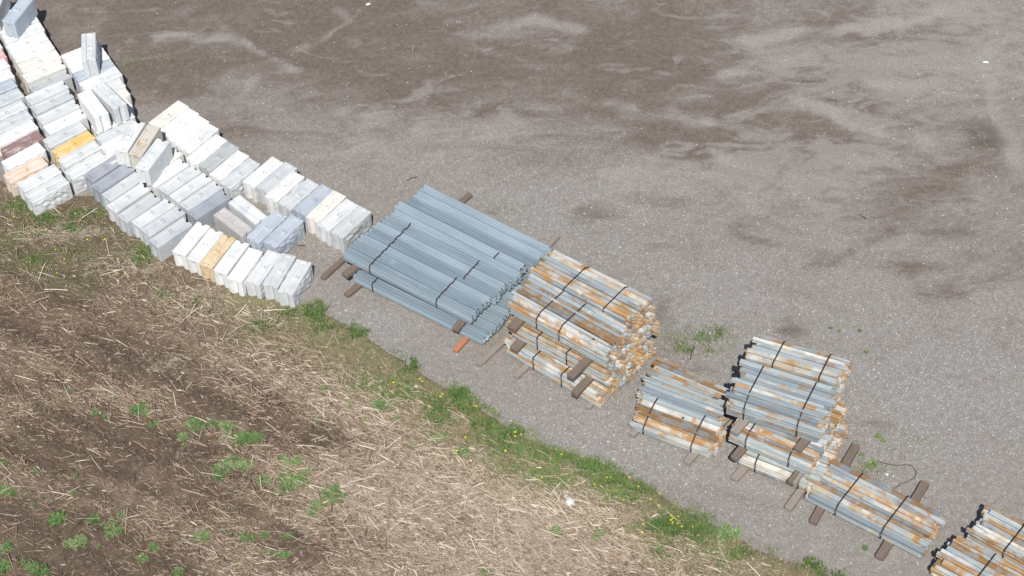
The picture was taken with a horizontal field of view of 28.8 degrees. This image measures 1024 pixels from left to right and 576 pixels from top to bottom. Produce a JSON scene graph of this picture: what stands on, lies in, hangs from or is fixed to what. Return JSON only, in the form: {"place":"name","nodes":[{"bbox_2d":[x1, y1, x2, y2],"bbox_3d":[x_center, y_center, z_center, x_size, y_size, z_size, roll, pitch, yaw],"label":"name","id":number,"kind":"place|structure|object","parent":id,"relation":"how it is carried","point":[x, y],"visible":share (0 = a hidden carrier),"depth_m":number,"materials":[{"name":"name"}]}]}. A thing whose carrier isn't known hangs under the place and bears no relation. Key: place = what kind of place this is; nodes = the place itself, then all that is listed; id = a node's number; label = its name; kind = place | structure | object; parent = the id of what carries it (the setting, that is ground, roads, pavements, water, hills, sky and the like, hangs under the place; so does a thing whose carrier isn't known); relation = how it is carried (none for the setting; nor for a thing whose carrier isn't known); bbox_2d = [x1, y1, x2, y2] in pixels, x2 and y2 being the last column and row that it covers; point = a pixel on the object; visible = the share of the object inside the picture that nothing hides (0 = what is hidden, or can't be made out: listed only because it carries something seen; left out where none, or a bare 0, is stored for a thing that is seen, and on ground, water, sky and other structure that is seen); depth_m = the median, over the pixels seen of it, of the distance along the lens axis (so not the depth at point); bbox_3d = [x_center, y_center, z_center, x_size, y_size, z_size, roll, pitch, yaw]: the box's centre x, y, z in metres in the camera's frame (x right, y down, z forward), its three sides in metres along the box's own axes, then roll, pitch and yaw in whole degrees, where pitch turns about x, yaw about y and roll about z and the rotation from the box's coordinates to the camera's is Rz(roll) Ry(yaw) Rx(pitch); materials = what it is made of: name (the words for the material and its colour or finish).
{"place":"outdoors","nodes":[
{"label":"outdoors","id":0,"kind":"place"},
{"bbox_2d":[0,181,850,575],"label":"field","id":1,"kind":"structure","parent":0,"point":[58,303],"depth_m":49.33,"materials":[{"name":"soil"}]},
{"bbox_2d":[17,164,62,202],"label":"concrete block","id":2,"kind":"object","parent":1,"relation":"on","point":[38,179],"depth_m":55.06,"materials":[{"name":"concrete"}]},
{"bbox_2d":[24,175,72,215],"bbox_3d":[-12.771,-2.532,54.980,1.198,0.635,0.479,-33,54,-24],"label":"concrete block","id":3,"kind":"object","parent":1,"relation":"on","point":[55,192],"depth_m":54.81,"materials":[{"name":"concrete"}]},
{"bbox_2d":[0,186,807,575],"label":"straw","id":4,"kind":"object","parent":1,"relation":"on","point":[502,540],"visible":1,"depth_m":48.35,"materials":[{"name":"beige plant"}]},
{"bbox_2d":[0,0,1023,575],"bbox_3d":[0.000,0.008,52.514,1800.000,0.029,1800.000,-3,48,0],"label":"gravel yard","id":5,"kind":"structure","parent":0,"point":[636,72],"depth_m":55.29,"materials":[{"name":"grey gravel"}]},
{"bbox_2d":[0,17,38,47],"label":"concrete block","id":6,"kind":"object","parent":5,"relation":"on","point":[34,21],"depth_m":59.56,"materials":[{"name":"concrete"}]},
{"bbox_2d":[2,0,37,38],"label":"concrete block","id":7,"kind":"object","parent":6,"relation":"on","point":[19,17],"depth_m":59.02,"materials":[{"name":"concrete"}]},
{"bbox_2d":[0,120,39,155],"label":"concrete block","id":8,"kind":"object","parent":5,"relation":"on","point":[18,132],"depth_m":56.34,"materials":[{"name":"concrete"}]},
{"bbox_2d":[0,130,44,159],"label":"concrete block","id":9,"kind":"object","parent":5,"relation":"on","point":[21,144],"depth_m":56.01,"materials":[{"name":"concrete"}]},
{"bbox_2d":[1,142,49,173],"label":"concrete block","id":10,"kind":"object","parent":5,"relation":"on","point":[24,156],"depth_m":55.69,"materials":[{"name":"concrete"}]},
{"bbox_2d":[3,156,48,196],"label":"concrete block","id":11,"kind":"object","parent":5,"relation":"on","point":[14,178],"depth_m":55.29,"materials":[{"name":"concrete"}]},
{"bbox_2d":[6,31,48,66],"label":"concrete block","id":12,"kind":"object","parent":5,"relation":"on","point":[27,42],"depth_m":58.92,"materials":[{"name":"concrete"}]},
{"bbox_2d":[12,40,54,76],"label":"concrete block","id":13,"kind":"object","parent":5,"relation":"on","point":[22,56],"depth_m":58.64,"materials":[{"name":"concrete"}]},
{"bbox_2d":[18,50,62,81],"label":"concrete block","id":14,"kind":"object","parent":5,"relation":"on","point":[30,65],"depth_m":58.35,"materials":[{"name":"concrete"}]},
{"bbox_2d":[22,59,66,92],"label":"concrete block","id":15,"kind":"object","parent":5,"relation":"on","point":[38,74],"depth_m":58.04,"materials":[{"name":"concrete"}]},
{"bbox_2d":[25,81,68,113],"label":"concrete block","id":16,"kind":"object","parent":5,"relation":"on","point":[38,96],"depth_m":57.42,"materials":[{"name":"concrete"}]},
{"bbox_2d":[28,69,74,93],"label":"concrete block","id":17,"kind":"object","parent":5,"relation":"on","point":[63,76],"depth_m":57.79,"materials":[{"name":"concrete"}]},
{"bbox_2d":[30,89,74,125],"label":"concrete block","id":18,"kind":"object","parent":5,"relation":"on","point":[50,103],"depth_m":57.14,"materials":[{"name":"concrete"}]},
{"bbox_2d":[36,99,80,137],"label":"concrete block","id":19,"kind":"object","parent":5,"relation":"on","point":[58,112],"depth_m":56.86,"materials":[{"name":"concrete"}]},
{"bbox_2d":[42,121,87,162],"bbox_3d":[-12.606,-4.144,56.430,1.215,0.626,0.478,-32,54,-23],"label":"concrete block","id":20,"kind":"object","parent":5,"relation":"on","point":[61,137],"depth_m":56.20,"materials":[{"name":"concrete"}]},
{"bbox_2d":[43,109,89,137],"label":"concrete block","id":21,"kind":"object","parent":5,"relation":"on","point":[58,125],"depth_m":56.59,"materials":[{"name":"concrete"}]},
{"bbox_2d":[52,131,96,167],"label":"concrete block","id":22,"kind":"object","parent":5,"relation":"on","point":[73,144],"depth_m":55.93,"materials":[{"name":"concrete"}]},
{"bbox_2d":[58,140,102,177],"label":"concrete block","id":23,"kind":"object","parent":5,"relation":"on","point":[77,156],"depth_m":55.65,"materials":[{"name":"concrete"}]},
{"bbox_2d":[64,151,107,194],"bbox_3d":[-11.809,-3.208,55.542,1.204,0.635,0.463,-34,55,-25],"label":"concrete block","id":24,"kind":"object","parent":5,"relation":"on","point":[75,177],"depth_m":55.30,"materials":[{"name":"concrete"}]},
{"bbox_2d":[72,59,115,92],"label":"concrete block","id":25,"kind":"object","parent":5,"relation":"on","point":[80,76],"depth_m":57.99,"materials":[{"name":"concrete"}]},
{"bbox_2d":[81,32,99,76],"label":"concrete block","id":26,"kind":"object","parent":25,"relation":"on","point":[90,55],"depth_m":57.71,"materials":[{"name":"concrete"}]},
{"bbox_2d":[84,155,120,191],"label":"concrete block","id":27,"kind":"object","parent":5,"relation":"on","point":[99,172],"depth_m":55.22,"materials":[{"name":"concrete"}]},
{"bbox_2d":[91,164,134,206],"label":"concrete block","id":28,"kind":"object","parent":5,"relation":"on","point":[111,179],"depth_m":54.97,"materials":[{"name":"concrete"}]},
{"bbox_2d":[91,109,135,138],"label":"concrete block","id":29,"kind":"object","parent":5,"relation":"on","point":[113,124],"depth_m":56.46,"materials":[{"name":"concrete"}]},
{"bbox_2d":[77,89,111,133],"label":"concrete block","id":30,"kind":"object","parent":29,"relation":"on","point":[95,111],"depth_m":56.11,"materials":[{"name":"concrete"}]},
{"bbox_2d":[91,82,129,124],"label":"concrete block","id":31,"kind":"object","parent":29,"relation":"on","point":[113,102],"depth_m":56.29,"materials":[{"name":"concrete"}]},
{"bbox_2d":[105,150,130,167],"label":"concrete block","id":32,"kind":"object","parent":5,"relation":"on","point":[111,154],"depth_m":55.57,"materials":[{"name":"concrete"}]},
{"bbox_2d":[114,121,145,166],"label":"concrete block","id":33,"kind":"object","parent":32,"relation":"on","point":[128,139],"depth_m":55.12,"materials":[{"name":"concrete"}]},
{"bbox_2d":[101,172,145,210],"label":"concrete block","id":34,"kind":"object","parent":5,"relation":"on","point":[120,188],"depth_m":54.70,"materials":[{"name":"concrete"}]},
{"bbox_2d":[106,183,150,225],"bbox_3d":[-10.499,-2.300,54.670,0.466,0.623,1.210,35,58,29],"label":"concrete block","id":35,"kind":"object","parent":5,"relation":"on","point":[126,200],"depth_m":54.42,"materials":[{"name":"concrete"}]},
{"bbox_2d":[117,193,160,235],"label":"concrete block","id":36,"kind":"object","parent":5,"relation":"on","point":[127,216],"depth_m":54.15,"materials":[{"name":"concrete"}]},
{"bbox_2d":[131,198,174,241],"bbox_3d":[-9.747,-1.851,54.229,0.464,0.625,1.195,35,58,30],"label":"concrete block","id":37,"kind":"object","parent":5,"relation":"on","point":[150,215],"depth_m":53.98,"materials":[{"name":"concrete"}]},
{"bbox_2d":[140,206,186,248],"bbox_3d":[-9.438,-1.628,54.006,1.219,0.635,0.460,-37,56,-27],"label":"concrete block","id":38,"kind":"object","parent":5,"relation":"on","point":[161,223],"depth_m":53.76,"materials":[{"name":"concrete"}]},
{"bbox_2d":[145,147,184,186],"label":"concrete block","id":39,"kind":"object","parent":5,"relation":"on","point":[176,155],"depth_m":55.52,"materials":[{"name":"concrete"}]},
{"bbox_2d":[128,125,163,168],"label":"concrete block","id":40,"kind":"object","parent":39,"relation":"on","point":[148,137],"depth_m":55.02,"materials":[{"name":"concrete"}]},
{"bbox_2d":[135,138,172,185],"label":"concrete block","id":41,"kind":"object","parent":39,"relation":"on","point":[153,162],"depth_m":54.67,"materials":[{"name":"concrete"}]},
{"bbox_2d":[146,158,188,198],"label":"concrete block","id":42,"kind":"object","parent":5,"relation":"on","point":[174,169],"depth_m":55.01,"materials":[{"name":"concrete"}]},
{"bbox_2d":[148,217,192,260],"bbox_3d":[-9.187,-1.326,53.728,0.463,0.626,1.188,36,58,29],"label":"concrete block","id":43,"kind":"object","parent":5,"relation":"on","point":[164,243],"depth_m":53.50,"materials":[{"name":"concrete"}]},
{"bbox_2d":[158,165,200,202],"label":"concrete block","id":44,"kind":"object","parent":5,"relation":"on","point":[178,181],"depth_m":54.80,"materials":[{"name":"concrete"}]},
{"bbox_2d":[161,108,198,140],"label":"concrete block","id":45,"kind":"object","parent":5,"relation":"on","point":[178,123],"depth_m":56.36,"materials":[{"name":"concrete"}]},
{"bbox_2d":[168,115,208,151],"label":"concrete block","id":46,"kind":"object","parent":5,"relation":"on","point":[179,138],"depth_m":56.10,"materials":[{"name":"concrete"}]},
{"bbox_2d":[168,173,211,210],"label":"concrete block","id":47,"kind":"object","parent":5,"relation":"on","point":[188,189],"depth_m":54.58,"materials":[{"name":"concrete"}]},
{"bbox_2d":[172,222,209,269],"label":"concrete block","id":48,"kind":"object","parent":5,"relation":"on","point":[188,243],"depth_m":53.26,"materials":[{"name":"concrete"}]},
{"bbox_2d":[178,123,219,163],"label":"concrete block","id":49,"kind":"object","parent":5,"relation":"on","point":[204,134],"depth_m":55.88,"materials":[{"name":"concrete"}]},
{"bbox_2d":[179,181,222,221],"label":"concrete block","id":50,"kind":"object","parent":5,"relation":"on","point":[207,191],"depth_m":54.37,"materials":[{"name":"concrete"}]},
{"bbox_2d":[187,228,222,275],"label":"concrete block","id":51,"kind":"object","parent":5,"relation":"on","point":[204,246],"depth_m":53.10,"materials":[{"name":"concrete"}]},
{"bbox_2d":[186,134,226,170],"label":"concrete block","id":52,"kind":"object","parent":5,"relation":"on","point":[202,153],"depth_m":55.56,"materials":[{"name":"concrete"}]},
{"bbox_2d":[187,190,230,227],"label":"concrete block","id":53,"kind":"object","parent":5,"relation":"on","point":[204,212],"depth_m":54.13,"materials":[{"name":"concrete"}]},
{"bbox_2d":[199,234,235,281],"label":"concrete block","id":54,"kind":"object","parent":5,"relation":"on","point":[211,259],"depth_m":52.92,"materials":[{"name":"concrete"}]},
{"bbox_2d":[199,142,238,177],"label":"concrete block","id":55,"kind":"object","parent":5,"relation":"on","point":[216,159],"depth_m":55.34,"materials":[{"name":"concrete"}]},
{"bbox_2d":[209,150,248,185],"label":"concrete block","id":56,"kind":"object","parent":5,"relation":"on","point":[228,166],"depth_m":55.11,"materials":[{"name":"concrete"}]},
{"bbox_2d":[213,240,249,287],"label":"concrete block","id":57,"kind":"object","parent":5,"relation":"on","point":[229,260],"depth_m":52.76,"materials":[{"name":"concrete"}]},
{"bbox_2d":[213,207,253,243],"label":"concrete block","id":58,"kind":"object","parent":5,"relation":"on","point":[229,223],"depth_m":53.68,"materials":[{"name":"concrete"}]},
{"bbox_2d":[219,158,259,199],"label":"concrete block","id":59,"kind":"object","parent":5,"relation":"on","point":[231,185],"depth_m":54.87,"materials":[{"name":"concrete"}]},
{"bbox_2d":[227,247,262,296],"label":"concrete block","id":60,"kind":"object","parent":5,"relation":"on","point":[245,266],"depth_m":52.54,"materials":[{"name":"concrete"}]},
{"bbox_2d":[228,195,267,228],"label":"concrete block","id":61,"kind":"object","parent":5,"relation":"on","point":[246,211],"depth_m":53.96,"materials":[{"name":"concrete"}]},
{"bbox_2d":[243,157,282,202],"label":"concrete block","id":62,"kind":"object","parent":5,"relation":"on","point":[260,175],"depth_m":54.88,"materials":[{"name":"concrete"}]},
{"bbox_2d":[246,250,280,298],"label":"concrete block","id":63,"kind":"object","parent":5,"relation":"on","point":[258,275],"depth_m":52.45,"materials":[{"name":"concrete"}]},
{"bbox_2d":[246,210,286,254],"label":"concrete block","id":64,"kind":"object","parent":5,"relation":"on","point":[260,233],"depth_m":53.45,"materials":[{"name":"concrete"}]},
{"bbox_2d":[257,162,296,203],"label":"concrete block","id":65,"kind":"object","parent":5,"relation":"on","point":[274,179],"depth_m":54.74,"materials":[{"name":"concrete"}]},
{"bbox_2d":[263,253,295,301],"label":"concrete block","id":66,"kind":"object","parent":5,"relation":"on","point":[278,274],"depth_m":52.37,"materials":[{"name":"concrete"}]},
{"bbox_2d":[263,214,304,253],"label":"concrete block","id":67,"kind":"object","parent":5,"relation":"on","point":[287,236],"depth_m":53.40,"materials":[{"name":"concrete"}]},
{"bbox_2d":[264,171,304,212],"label":"concrete block","id":68,"kind":"object","parent":5,"relation":"on","point":[284,188],"depth_m":54.47,"materials":[{"name":"concrete"}]},
{"bbox_2d":[278,259,313,307],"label":"concrete block","id":69,"kind":"object","parent":5,"relation":"on","point":[296,283],"depth_m":52.23,"materials":[{"name":"concrete"}]},
{"bbox_2d":[278,178,318,217],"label":"concrete block","id":70,"kind":"object","parent":5,"relation":"on","point":[294,198],"depth_m":54.25,"materials":[{"name":"concrete"}]},
{"bbox_2d":[293,184,332,229],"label":"concrete block","id":71,"kind":"object","parent":5,"relation":"on","point":[305,207],"depth_m":54.08,"materials":[{"name":"concrete"}]},
{"bbox_2d":[306,190,345,236],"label":"concrete block","id":72,"kind":"object","parent":5,"relation":"on","point":[326,206],"depth_m":53.92,"materials":[{"name":"concrete"}]},
{"bbox_2d":[317,199,357,245],"bbox_3d":[-4.678,-1.777,53.915,0.472,0.630,1.215,30,56,25],"label":"concrete block","id":73,"kind":"object","parent":5,"relation":"on","point":[334,218],"depth_m":53.67,"materials":[{"name":"concrete"}]},
{"bbox_2d":[331,206,371,252],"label":"concrete block","id":74,"kind":"object","parent":5,"relation":"on","point":[349,229],"depth_m":53.52,"materials":[{"name":"concrete"}]},
{"bbox_2d":[344,192,472,297],"bbox_3d":[-2.756,-1.187,53.627,0.182,0.118,4.870,33,57,28],"label":"timber","id":75,"kind":"object","parent":5,"relation":"on","point":[356,287],"visible":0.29,"depth_m":52.61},
{"bbox_2d":[353,269,511,344],"bbox_3d":[-2.024,0.110,52.122,4.268,0.313,1.500,25,54,23],"label":"guardrail bundle","id":76,"kind":"object","parent":75,"relation":"on","point":[486,324],"visible":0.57,"depth_m":51.55,"materials":[{"name":"metal"}]},
{"bbox_2d":[501,270,529,300],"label":"guardrail bundle","id":77,"kind":"object","parent":75,"relation":"on","point":[507,295],"visible":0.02,"depth_m":51.95,"materials":[{"name":"silver metal"}]},
{"bbox_2d":[342,264,360,278],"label":"timber","id":78,"kind":"object","parent":77,"relation":"on","point":[351,270],"visible":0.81,"depth_m":52.40,"materials":[{"name":"brown wood"}]},
{"bbox_2d":[343,215,515,323],"bbox_3d":[-2.162,-0.532,52.114,4.393,0.313,1.842,26,54,24],"label":"guardrail bundle","id":79,"kind":"object","parent":78,"relation":"on","point":[435,272],"visible":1,"depth_m":51.96,"materials":[{"name":"metal"}]},
{"bbox_2d":[390,184,552,285],"bbox_3d":[-1.122,-1.462,52.901,4.414,0.313,1.482,27,55,24],"label":"guardrail bundle","id":80,"kind":"object","parent":78,"relation":"on","point":[469,230],"visible":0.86,"depth_m":52.77,"materials":[{"name":"metal"}]},
{"bbox_2d":[513,364,530,379],"bbox_3d":[0.922,1.489,51.041,0.171,0.118,2.640,31,56,27],"label":"timber","id":81,"kind":"object","parent":5,"relation":"on","point":[521,371],"visible":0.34,"depth_m":50.45,"materials":[{"name":"brown wood"}]},
{"bbox_2d":[503,335,625,408],"bbox_3d":[1.326,1.832,50.315,3.185,0.476,1.163,30,56,26],"label":"post bundle","id":82,"kind":"object","parent":81,"relation":"on","point":[596,393],"visible":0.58,"depth_m":49.92,"materials":[{"name":"metal"}]},
{"bbox_2d":[510,339,526,353],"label":"timber","id":83,"kind":"object","parent":82,"relation":"on","point":[517,346],"visible":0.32,"depth_m":50.24,"materials":[{"name":"brown wood"}]},
{"bbox_2d":[507,315,630,386],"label":"post bundle","id":84,"kind":"object","parent":83,"relation":"on","point":[533,336],"visible":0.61,"depth_m":49.56,"materials":[{"name":"metal"}]},
{"bbox_2d":[507,317,524,332],"bbox_3d":[0.686,0.305,50.532,0.272,0.133,2.385,28,55,25],"label":"timber","id":85,"kind":"object","parent":84,"relation":"on","point":[515,324],"visible":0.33,"depth_m":49.95,"materials":[{"name":"brown wood"}]},
{"bbox_2d":[508,273,632,366],"bbox_3d":[1.420,0.795,49.654,3.223,0.479,1.113,29,55,26],"label":"post bundle","id":86,"kind":"object","parent":85,"relation":"on","point":[583,328],"visible":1,"depth_m":49.44,"materials":[{"name":"metal"}]},
{"bbox_2d":[527,250,656,333],"bbox_3d":[2.017,0.052,50.295,3.252,0.476,1.106,27,55,25],"label":"post bundle","id":87,"kind":"object","parent":85,"relation":"on","point":[630,308],"visible":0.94,"depth_m":50.03,"materials":[{"name":"metal"}]},
{"bbox_2d":[627,312,660,357],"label":"post bundle","id":88,"kind":"object","parent":83,"relation":"on","point":[646,330],"visible":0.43,"depth_m":49.92,"materials":[{"name":"metal"}]},
{"bbox_2d":[625,339,655,382],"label":"post bundle","id":89,"kind":"object","parent":81,"relation":"on","point":[635,364],"visible":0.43,"depth_m":50.20,"materials":[{"name":"metal"}]},
{"bbox_2d":[683,414,733,466],"bbox_3d":[4.836,3.680,48.870,0.200,0.133,1.956,29,56,26],"label":"timber","id":90,"kind":"object","parent":5,"relation":"on","point":[690,458],"visible":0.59,"depth_m":48.45,"materials":[{"name":"brown wood"}]},
{"bbox_2d":[629,394,726,458],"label":"post bundle","id":91,"kind":"object","parent":90,"relation":"on","point":[690,431],"visible":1,"depth_m":48.61,"materials":[{"name":"metal"}]},
{"bbox_2d":[636,357,729,422],"bbox_3d":[4.342,2.627,49.362,2.302,0.585,1.332,20,52,19],"label":"post pile","id":92,"kind":"object","parent":90,"relation":"on","point":[666,381],"visible":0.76,"depth_m":49.13,"materials":[{"name":"metal"}]},
{"bbox_2d":[730,466,748,482],"bbox_3d":[5.993,4.021,48.514,0.212,0.123,2.055,30,56,26],"label":"timber","id":93,"kind":"object","parent":5,"relation":"on","point":[738,474],"visible":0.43,"depth_m":48.05,"materials":[{"name":"brown wood"}]},
{"bbox_2d":[738,445,837,491],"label":"post bundle","id":94,"kind":"object","parent":93,"relation":"on","point":[763,465],"visible":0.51,"depth_m":47.74,"materials":[{"name":"metal"}]},
{"bbox_2d":[831,421,847,449],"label":"post bundle","id":95,"kind":"object","parent":93,"relation":"on","point":[840,434],"visible":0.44,"depth_m":48.21,"materials":[{"name":"metal"}]},
{"bbox_2d":[792,430,835,485],"bbox_3d":[7.255,4.041,47.701,0.101,0.133,1.985,27,55,24],"label":"timber","id":96,"kind":"object","parent":95,"relation":"on","point":[797,479],"visible":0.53,"depth_m":47.23,"materials":[{"name":"brown wood"}]},
{"bbox_2d":[728,418,833,475],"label":"post bundle","id":97,"kind":"object","parent":96,"relation":"on","point":[773,444],"visible":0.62,"depth_m":47.43,"materials":[{"name":"metal"}]},
{"bbox_2d":[730,418,749,436],"bbox_3d":[6.035,2.734,48.169,0.231,0.133,2.434,29,55,25],"label":"timber","id":98,"kind":"object","parent":97,"relation":"on","point":[738,427],"visible":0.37,"depth_m":47.59,"materials":[{"name":"brown wood"}]},
{"bbox_2d":[725,359,837,442],"bbox_3d":[6.452,2.713,47.612,2.551,0.706,1.263,17,51,17],"label":"post bundle","id":99,"kind":"object","parent":98,"relation":"on","point":[791,404],"visible":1,"depth_m":47.36,"materials":[{"name":"metal"}]},
{"bbox_2d":[745,334,852,401],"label":"post bundle","id":100,"kind":"object","parent":98,"relation":"on","point":[824,368],"visible":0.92,"depth_m":48.03,"materials":[{"name":"metal"}]},
{"bbox_2d":[809,443,859,525],"bbox_3d":[7.751,4.699,47.806,0.212,0.143,2.621,22,53,21],"label":"timber","id":101,"kind":"object","parent":5,"relation":"on","point":[847,460],"visible":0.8,"depth_m":48.13,"materials":[{"name":"brown wood"}]},
{"bbox_2d":[805,459,945,557],"bbox_3d":[8.525,5.155,47.014,3.321,0.361,1.238,26,54,24],"label":"post bundle","id":102,"kind":"object","parent":101,"relation":"on","point":[878,509],"visible":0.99,"depth_m":46.83,"materials":[{"name":"metal"}]},
{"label":"timber","id":103,"kind":"object","parent":5,"relation":"on","visible":0},
{"bbox_2d":[930,535,1023,575],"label":"post bundle","id":104,"kind":"object","parent":103,"relation":"on","point":[960,556],"visible":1,"depth_m":45.59,"materials":[{"name":"metal"}]},
{"bbox_2d":[966,503,1023,568],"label":"post bundle","id":105,"kind":"object","parent":103,"relation":"on","point":[999,533],"visible":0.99,"depth_m":46.09,"materials":[{"name":"metal"}]},
{"bbox_2d":[118,50,933,479],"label":"sparse grass","id":106,"kind":"structure","parent":0,"point":[682,350],"depth_m":51.05,"materials":[{"name":"green plant"}]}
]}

